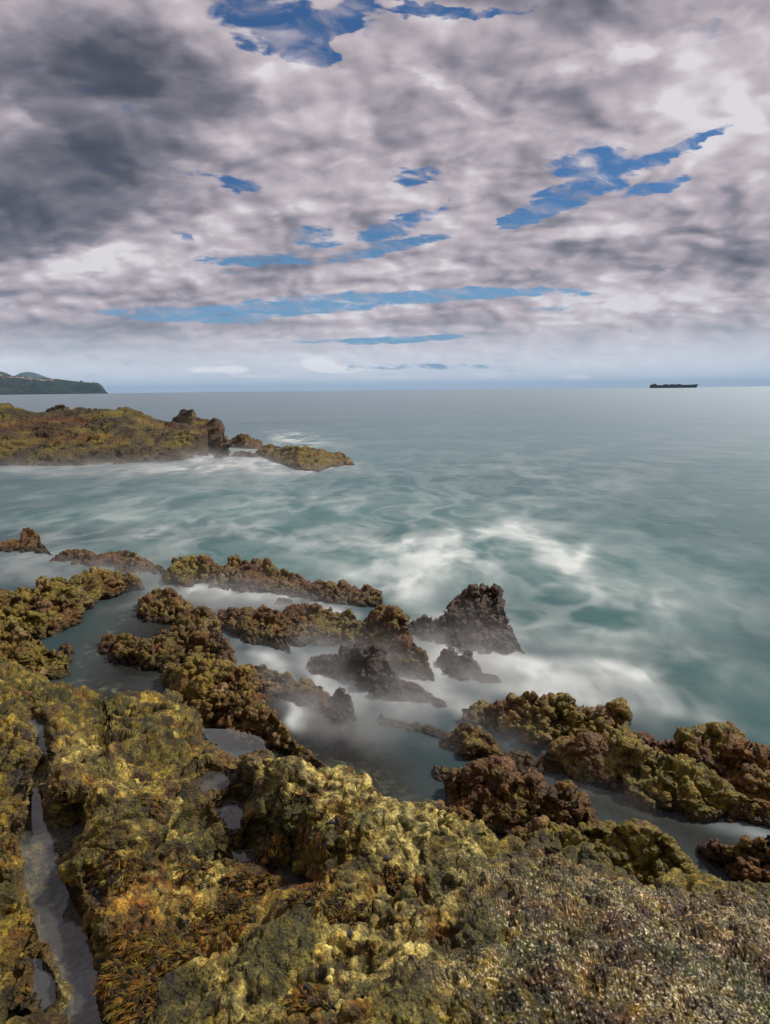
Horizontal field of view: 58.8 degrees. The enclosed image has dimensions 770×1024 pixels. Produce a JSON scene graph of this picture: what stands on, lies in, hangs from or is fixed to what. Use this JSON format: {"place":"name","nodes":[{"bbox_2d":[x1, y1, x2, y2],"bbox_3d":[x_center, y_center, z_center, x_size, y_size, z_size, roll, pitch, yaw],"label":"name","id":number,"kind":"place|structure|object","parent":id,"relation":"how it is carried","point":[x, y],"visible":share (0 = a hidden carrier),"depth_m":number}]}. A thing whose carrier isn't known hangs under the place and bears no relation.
{"place":"outdoors","nodes":[
{"label":"outdoors","id":0,"kind":"place"},
{"bbox_2d":[15,372,51,378],"bbox_3d":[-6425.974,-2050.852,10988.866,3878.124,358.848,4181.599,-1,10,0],"label":"hills","id":1,"kind":"structure","parent":0,"point":[30,374],"depth_m":10387.14},
{"bbox_2d":[0,375,107,394],"bbox_3d":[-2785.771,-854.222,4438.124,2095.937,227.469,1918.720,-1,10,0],"label":"headland","id":2,"kind":"structure","parent":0,"point":[12,386],"depth_m":4280.72},
{"bbox_2d":[58,855,452,1023],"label":"rock slab","id":3,"kind":"object","parent":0,"point":[252,973],"visible":0.77,"depth_m":2.73},
{"bbox_2d":[87,850,140,895],"bbox_3d":[-1.286,1.701,3.226,0.260,0.128,0.213,-1,10,0],"label":"seaweed clump","id":4,"kind":"object","parent":3,"relation":"on","point":[125,875],"visible":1,"depth_m":3.22},
{"bbox_2d":[90,958,160,1023],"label":"seaweed clump","id":5,"kind":"object","parent":3,"relation":"on","point":[132,996],"visible":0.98,"depth_m":2.50},
{"bbox_2d":[106,922,199,976],"bbox_3d":[-0.961,1.825,2.811,0.401,0.121,0.315,-1,10,0],"label":"seaweed clump","id":6,"kind":"object","parent":3,"relation":"on","point":[150,942],"visible":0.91,"depth_m":2.80},
{"bbox_2d":[177,894,257,946],"bbox_3d":[-0.752,1.851,3.089,0.388,0.186,0.341,-1,10,0],"label":"seaweed clump","id":7,"kind":"object","parent":3,"relation":"on","point":[208,923],"visible":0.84,"depth_m":3.06},
{"bbox_2d":[217,869,277,905],"bbox_3d":[-0.685,1.875,3.368,0.320,0.158,0.304,-10,14,-41],"label":"seaweed clump","id":8,"kind":"object","parent":3,"relation":"on","point":[258,888],"visible":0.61,"depth_m":3.40},
{"bbox_2d":[277,981,336,1015],"bbox_3d":[-0.252,1.591,2.202,0.200,0.125,0.199,-1,10,0],"label":"seaweed clump","id":9,"kind":"object","parent":3,"relation":"on","point":[316,997],"visible":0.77,"depth_m":2.18},
{"bbox_2d":[282,882,373,926],"bbox_3d":[-0.257,1.772,3.047,0.513,0.223,0.277,5,12,29],"label":"seaweed clump","id":10,"kind":"object","parent":3,"relation":"on","point":[336,900],"visible":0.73,"depth_m":3.02},
{"bbox_2d":[0,386,769,880],"bbox_3d":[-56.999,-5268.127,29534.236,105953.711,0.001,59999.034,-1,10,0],"label":"sea water","id":11,"kind":"structure","parent":0,"point":[612,542],"depth_m":14.86},
{"bbox_2d":[0,403,229,465],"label":"rock outcrop","id":12,"kind":"object","parent":11,"relation":"in","point":[78,436],"visible":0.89,"depth_m":33.16},
{"bbox_2d":[45,404,69,411],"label":"rock","id":13,"kind":"object","parent":12,"relation":"on","point":[59,406],"visible":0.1,"depth_m":42.64},
{"bbox_2d":[172,409,230,455],"bbox_3d":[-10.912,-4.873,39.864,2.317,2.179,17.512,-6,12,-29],"label":"rock","id":14,"kind":"object","parent":12,"relation":"on","point":[214,427],"visible":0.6,"depth_m":36.65},
{"bbox_2d":[198,449,208,455],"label":"rock","id":15,"kind":"object","parent":12,"relation":"on","point":[203,452],"visible":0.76,"depth_m":33.01},
{"bbox_2d":[214,453,222,458],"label":"rock","id":16,"kind":"object","parent":11,"relation":"in","point":[217,455],"visible":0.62,"depth_m":31.52},
{"bbox_2d":[231,450,257,456],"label":"rock","id":17,"kind":"object","parent":11,"relation":"in","point":[241,453],"visible":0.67,"depth_m":32.18},
{"bbox_2d":[228,433,263,448],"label":"rock","id":18,"kind":"object","parent":11,"relation":"in","point":[243,441],"visible":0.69,"depth_m":37.19},
{"bbox_2d":[255,444,354,471],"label":"rock","id":19,"kind":"object","parent":11,"relation":"in","point":[304,458],"visible":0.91,"depth_m":28.26},
{"bbox_2d":[650,384,697,387],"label":"ship","id":20,"kind":"object","parent":11,"relation":"on","point":[672,386],"visible":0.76,"depth_m":2354.74},
{"bbox_2d":[0,0,769,392],"label":"sky","id":21,"kind":"structure","parent":0,"point":[196,195]},
{"bbox_2d":[80,613,697,859],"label":"seabed","id":22,"kind":"structure","parent":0,"point":[391,781],"depth_m":6.24},
{"bbox_2d":[0,527,52,554],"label":"rock","id":23,"kind":"object","parent":22,"relation":"on","point":[29,540],"visible":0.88,"depth_m":13.38},
{"bbox_2d":[0,627,71,679],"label":"rock","id":24,"kind":"object","parent":22,"relation":"on","point":[21,646],"visible":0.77,"depth_m":7.36},
{"bbox_2d":[0,661,84,1023],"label":"rock slab","id":25,"kind":"object","parent":22,"relation":"on","point":[38,979],"visible":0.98,"depth_m":3.31},
{"bbox_2d":[60,643,74,656],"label":"rock","id":26,"kind":"object","parent":22,"relation":"on","point":[66,648],"visible":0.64,"depth_m":8.01},
{"bbox_2d":[0,566,144,639],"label":"rock slab","id":27,"kind":"object","parent":22,"relation":"on","point":[45,607],"visible":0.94,"depth_m":8.97},
{"bbox_2d":[49,549,165,575],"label":"rock ridge","id":28,"kind":"object","parent":22,"relation":"on","point":[125,561],"visible":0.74,"depth_m":12.03},
{"bbox_2d":[28,670,242,945],"bbox_3d":[-2.014,1.827,5.473,1.476,1.283,4.640,-6,12,-29],"label":"rock slab","id":29,"kind":"object","parent":22,"relation":"on","point":[105,766],"visible":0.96,"depth_m":4.09},
{"bbox_2d":[139,793,167,815],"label":"seaweed clump","id":30,"kind":"object","parent":29,"relation":"on","point":[160,805],"visible":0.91,"depth_m":3.68},
{"bbox_2d":[173,858,214,890],"bbox_3d":[-0.957,1.788,3.397,0.218,0.163,0.320,-1,10,0],"label":"seaweed clump","id":31,"kind":"object","parent":29,"relation":"on","point":[193,866],"visible":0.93,"depth_m":3.37},
{"bbox_2d":[98,629,174,691],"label":"rock ridge","id":32,"kind":"object","parent":22,"relation":"on","point":[129,661],"visible":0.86,"depth_m":7.70},
{"bbox_2d":[135,587,192,637],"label":"rock","id":33,"kind":"object","parent":22,"relation":"on","point":[159,608],"visible":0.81,"depth_m":9.26},
{"bbox_2d":[151,605,236,684],"bbox_3d":[-2.234,1.614,7.992,0.943,0.839,2.047,-4,11,-17],"label":"rock","id":34,"kind":"object","parent":22,"relation":"on","point":[197,629],"visible":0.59,"depth_m":7.81},
{"bbox_2d":[162,554,228,590],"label":"rock","id":35,"kind":"object","parent":22,"relation":"on","point":[190,570],"visible":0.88,"depth_m":10.98},
{"bbox_2d":[161,652,293,720],"bbox_3d":[-1.677,1.830,6.949,1.591,0.779,1.471,-1,10,0],"label":"rock","id":36,"kind":"object","parent":22,"relation":"on","point":[195,669],"visible":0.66,"depth_m":6.78},
{"bbox_2d":[183,682,326,769],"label":"rock ridge","id":37,"kind":"object","parent":22,"relation":"on","point":[247,719],"visible":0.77,"depth_m":5.98},
{"bbox_2d":[229,615,290,653],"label":"rock","id":38,"kind":"object","parent":22,"relation":"on","point":[260,634],"visible":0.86,"depth_m":8.34},
{"bbox_2d":[216,602,340,646],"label":"rock ridge","id":39,"kind":"object","parent":22,"relation":"on","point":[292,623],"visible":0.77,"depth_m":8.66},
{"bbox_2d":[209,555,350,604],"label":"rock ridge","id":40,"kind":"object","parent":22,"relation":"on","point":[253,575],"visible":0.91,"depth_m":10.49},
{"bbox_2d":[274,597,293,604],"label":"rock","id":41,"kind":"object","parent":22,"relation":"on","point":[282,601],"visible":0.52,"depth_m":9.80},
{"bbox_2d":[279,677,346,761],"bbox_3d":[-0.662,1.978,6.765,0.572,0.513,1.399,-10,13,-41],"label":"rock","id":42,"kind":"object","parent":22,"relation":"on","point":[330,732],"visible":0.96,"depth_m":6.51},
{"bbox_2d":[333,687,357,756],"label":"rock","id":43,"kind":"object","parent":22,"relation":"on","point":[344,706],"visible":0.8,"depth_m":6.34},
{"bbox_2d":[337,579,382,606],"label":"rock","id":44,"kind":"object","parent":22,"relation":"on","point":[365,595],"visible":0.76,"depth_m":9.92},
{"bbox_2d":[305,604,434,682],"bbox_3d":[-0.279,1.601,7.970,1.372,0.858,2.385,-3,10,-14],"label":"rock","id":45,"kind":"object","parent":22,"relation":"on","point":[386,625],"visible":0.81,"depth_m":8.07},
{"bbox_2d":[229,749,512,897],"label":"rock ridge","id":46,"kind":"object","parent":22,"relation":"on","point":[290,796],"visible":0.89,"depth_m":3.72},
{"bbox_2d":[254,831,291,863],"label":"seaweed clump","id":47,"kind":"object","parent":46,"relation":"on","point":[275,838],"visible":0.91,"depth_m":3.64},
{"bbox_2d":[293,824,330,865],"bbox_3d":[-0.390,1.743,3.556,0.138,0.213,0.316,-5,11,-22],"label":"seaweed clump","id":48,"kind":"object","parent":46,"relation":"attached to","point":[312,848],"visible":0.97,"depth_m":3.49},
{"bbox_2d":[333,815,349,834],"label":"seaweed clump","id":49,"kind":"object","parent":46,"relation":"on","point":[341,824],"visible":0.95,"depth_m":3.58},
{"bbox_2d":[383,855,390,861],"bbox_3d":[0.010,1.726,3.402,0.036,0.034,0.029,-1,10,0],"label":"sea snail","id":50,"kind":"object","parent":46,"relation":"on","point":[386,858],"visible":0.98,"depth_m":3.39},
{"bbox_2d":[382,862,408,894],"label":"seaweed clump","id":51,"kind":"object","parent":46,"relation":"on","point":[402,876],"visible":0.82,"depth_m":3.29},
{"bbox_2d":[441,806,456,817],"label":"seaweed clump","id":52,"kind":"object","parent":46,"relation":"on","point":[450,809],"visible":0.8,"depth_m":3.95},
{"bbox_2d":[307,642,447,707],"bbox_3d":[-0.147,1.790,7.202,0.857,0.767,2.091,-9,13,-40],"label":"rock","id":53,"kind":"object","parent":22,"relation":"on","point":[370,669],"visible":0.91,"depth_m":7.08},
{"bbox_2d":[376,713,448,767],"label":"rock ridge","id":54,"kind":"object","parent":22,"relation":"on","point":[429,730],"visible":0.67,"depth_m":6.16},
{"bbox_2d":[432,764,448,781],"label":"rock","id":55,"kind":"object","parent":22,"relation":"on","point":[439,773],"visible":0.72,"depth_m":5.36},
{"bbox_2d":[407,583,524,653],"bbox_3d":[0.995,1.425,8.614,1.473,0.921,2.015,-1,10,0],"label":"sea stack","id":56,"kind":"object","parent":22,"relation":"on","point":[473,618],"visible":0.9,"depth_m":8.36},
{"bbox_2d":[435,646,500,682],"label":"rock","id":57,"kind":"object","parent":22,"relation":"on","point":[450,661],"visible":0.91,"depth_m":7.30},
{"bbox_2d":[439,723,503,760],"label":"rock","id":58,"kind":"object","parent":22,"relation":"on","point":[468,741],"visible":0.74,"depth_m":5.75},
{"bbox_2d":[442,755,601,839],"bbox_3d":[1.014,2.161,5.055,1.207,0.785,1.208,-1,10,0],"label":"rock","id":59,"kind":"object","parent":22,"relation":"on","point":[501,797],"visible":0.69,"depth_m":4.80},
{"bbox_2d":[504,750,544,774],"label":"rock","id":60,"kind":"object","parent":22,"relation":"on","point":[525,760],"visible":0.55,"depth_m":5.51},
{"bbox_2d":[461,691,632,748],"bbox_3d":[1.451,1.968,6.171,1.598,0.755,1.080,3,11,19],"label":"rock","id":61,"kind":"object","parent":22,"relation":"on","point":[531,719],"visible":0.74,"depth_m":5.97},
{"bbox_2d":[398,828,769,1023],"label":"boulder","id":62,"kind":"object","parent":22,"relation":"on","point":[547,928],"visible":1,"depth_m":2.43},
{"bbox_2d":[509,815,769,885],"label":"rock slab","id":63,"kind":"object","parent":22,"relation":"on","point":[645,852],"visible":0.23,"depth_m":4.11},
{"bbox_2d":[538,728,769,857],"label":"rock ridge","id":64,"kind":"object","parent":22,"relation":"on","point":[648,780],"visible":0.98,"depth_m":5.02},
{"bbox_2d":[631,731,769,798],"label":"rock","id":65,"kind":"object","parent":22,"relation":"on","point":[747,771],"visible":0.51,"depth_m":5.01},
{"bbox_2d":[669,721,747,769],"bbox_3d":[2.583,2.002,5.435,0.714,0.842,1.152,5,12,30],"label":"rock","id":66,"kind":"object","parent":22,"relation":"on","point":[713,731],"visible":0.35,"depth_m":5.25},
{"bbox_2d":[696,834,769,883],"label":"rock","id":67,"kind":"object","parent":22,"relation":"on","point":[745,857],"visible":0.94,"depth_m":4.23}
]}

